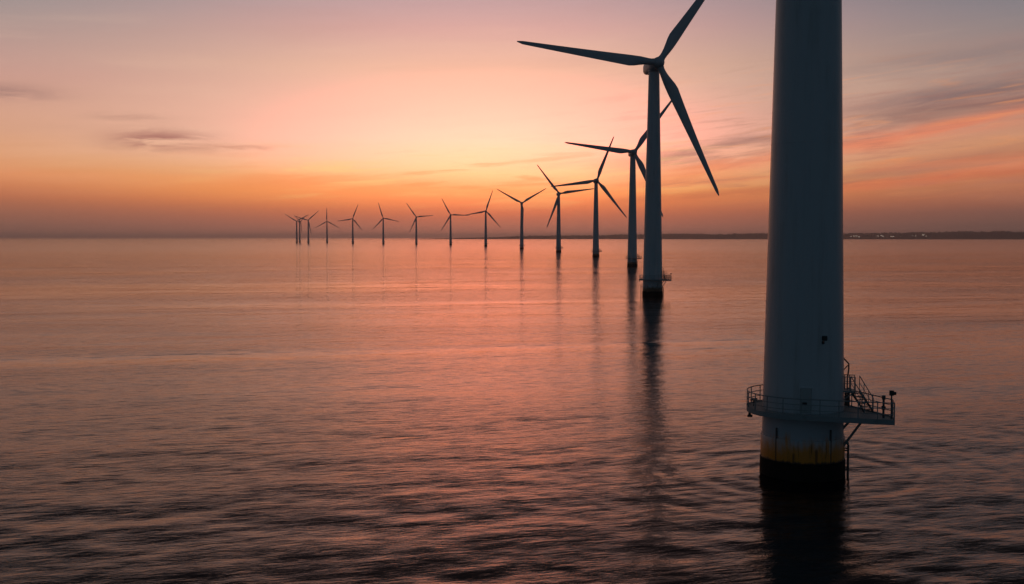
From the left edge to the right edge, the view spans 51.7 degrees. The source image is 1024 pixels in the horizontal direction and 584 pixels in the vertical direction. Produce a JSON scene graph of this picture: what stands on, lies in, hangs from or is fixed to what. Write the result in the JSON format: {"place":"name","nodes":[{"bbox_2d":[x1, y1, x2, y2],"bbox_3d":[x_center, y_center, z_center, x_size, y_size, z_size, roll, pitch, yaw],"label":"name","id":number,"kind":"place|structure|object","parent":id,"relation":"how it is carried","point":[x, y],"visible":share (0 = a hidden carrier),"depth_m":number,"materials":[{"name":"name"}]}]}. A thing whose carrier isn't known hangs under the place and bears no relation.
{"place":"outdoors","nodes":[
{"label":"outdoors","id":0,"kind":"place"},
{"bbox_2d":[0,238,1023,583],"bbox_3d":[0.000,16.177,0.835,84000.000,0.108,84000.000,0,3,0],"label":"sea","id":1,"kind":"structure","parent":0,"point":[290,410],"depth_m":95.77,"materials":[{"name":"liquid"}]},
{"bbox_2d":[285,214,307,242],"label":"wind turbine","id":2,"kind":"object","parent":1,"relation":"in","point":[296,228],"visible":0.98,"depth_m":3116.61,"materials":[{"name":"paint"}]},
{"bbox_2d":[294,215,302,242],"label":"wind turbine","id":3,"kind":"object","parent":1,"relation":"in","point":[299,221],"visible":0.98,"depth_m":3192.89,"materials":[{"name":"paint"}]},
{"bbox_2d":[296,212,316,242],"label":"wind turbine","id":4,"kind":"object","parent":1,"relation":"in","point":[308,241],"visible":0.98,"depth_m":2954.46,"materials":[{"name":"paint"}]},
{"bbox_2d":[315,210,338,242],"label":"wind turbine","id":5,"kind":"object","parent":1,"relation":"in","point":[326,227],"visible":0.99,"depth_m":3117.90,"materials":[{"name":"paint"}]},
{"bbox_2d":[340,205,362,243],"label":"wind turbine","id":6,"kind":"object","parent":1,"relation":"in","point":[353,226],"visible":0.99,"depth_m":2713.90,"materials":[{"name":"paint"}]},
{"bbox_2d":[372,203,398,243],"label":"wind turbine","id":7,"kind":"object","parent":1,"relation":"in","point":[383,218],"visible":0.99,"depth_m":2624.70,"materials":[{"name":"paint"}]},
{"bbox_2d":[407,204,432,243],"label":"wind turbine","id":8,"kind":"object","parent":1,"relation":"in","point":[416,242],"visible":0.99,"depth_m":2477.92,"materials":[{"name":"paint"}]},
{"bbox_2d":[441,199,468,244],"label":"wind turbine","id":9,"kind":"object","parent":1,"relation":"in","point":[450,237],"visible":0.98,"depth_m":2247.04,"materials":[{"name":"paint"}]},
{"bbox_2d":[467,191,500,245],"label":"wind turbine","id":10,"kind":"object","parent":1,"relation":"in","point":[485,234],"visible":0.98,"depth_m":1921.61,"materials":[{"name":"paint"}]},
{"bbox_2d":[497,188,545,248],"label":"wind turbine","id":11,"kind":"object","parent":1,"relation":"in","point":[521,245],"visible":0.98,"depth_m":1475.74,"materials":[{"name":"paint"}]},
{"bbox_2d":[537,165,593,251],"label":"wind turbine","id":12,"kind":"object","parent":1,"relation":"in","point":[558,231],"visible":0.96,"depth_m":1158.20,"materials":[{"name":"metal"}]},
{"bbox_2d":[551,137,626,256],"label":"wind turbine","id":13,"kind":"object","parent":1,"relation":"in","point":[596,249],"visible":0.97,"depth_m":889.15,"materials":[{"name":"metal"}]},
{"bbox_2d":[517,0,718,295],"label":"wind turbine","id":14,"kind":"object","parent":1,"relation":"in","point":[652,277],"visible":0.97,"depth_m":292.61,"materials":[{"name":"metal"}]},
{"bbox_2d":[565,101,671,265],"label":"wind turbine","id":15,"kind":"object","parent":1,"relation":"in","point":[633,257],"visible":0.91,"depth_m":595.36,"materials":[{"name":"metal"}]},
{"bbox_2d":[746,0,895,481],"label":"wind turbine","id":16,"kind":"object","parent":1,"relation":"in","point":[804,409],"visible":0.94,"depth_m":70.06,"materials":[{"name":"paint"}]},
{"bbox_2d":[798,387,812,413],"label":"door","id":17,"kind":"structure","parent":16,"relation":"in","point":[804,392],"depth_m":69.97,"materials":[{"name":"paint"}]},
{"bbox_2d":[0,0,1023,237],"label":"sky","id":18,"kind":"structure","parent":0,"point":[119,118],"materials":[{"name":"orange"}]},
{"bbox_2d":[435,230,1023,238],"bbox_3d":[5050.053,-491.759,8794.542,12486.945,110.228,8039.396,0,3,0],"label":"land","id":19,"kind":"structure","parent":0,"point":[973,235],"depth_m":9805.58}
]}

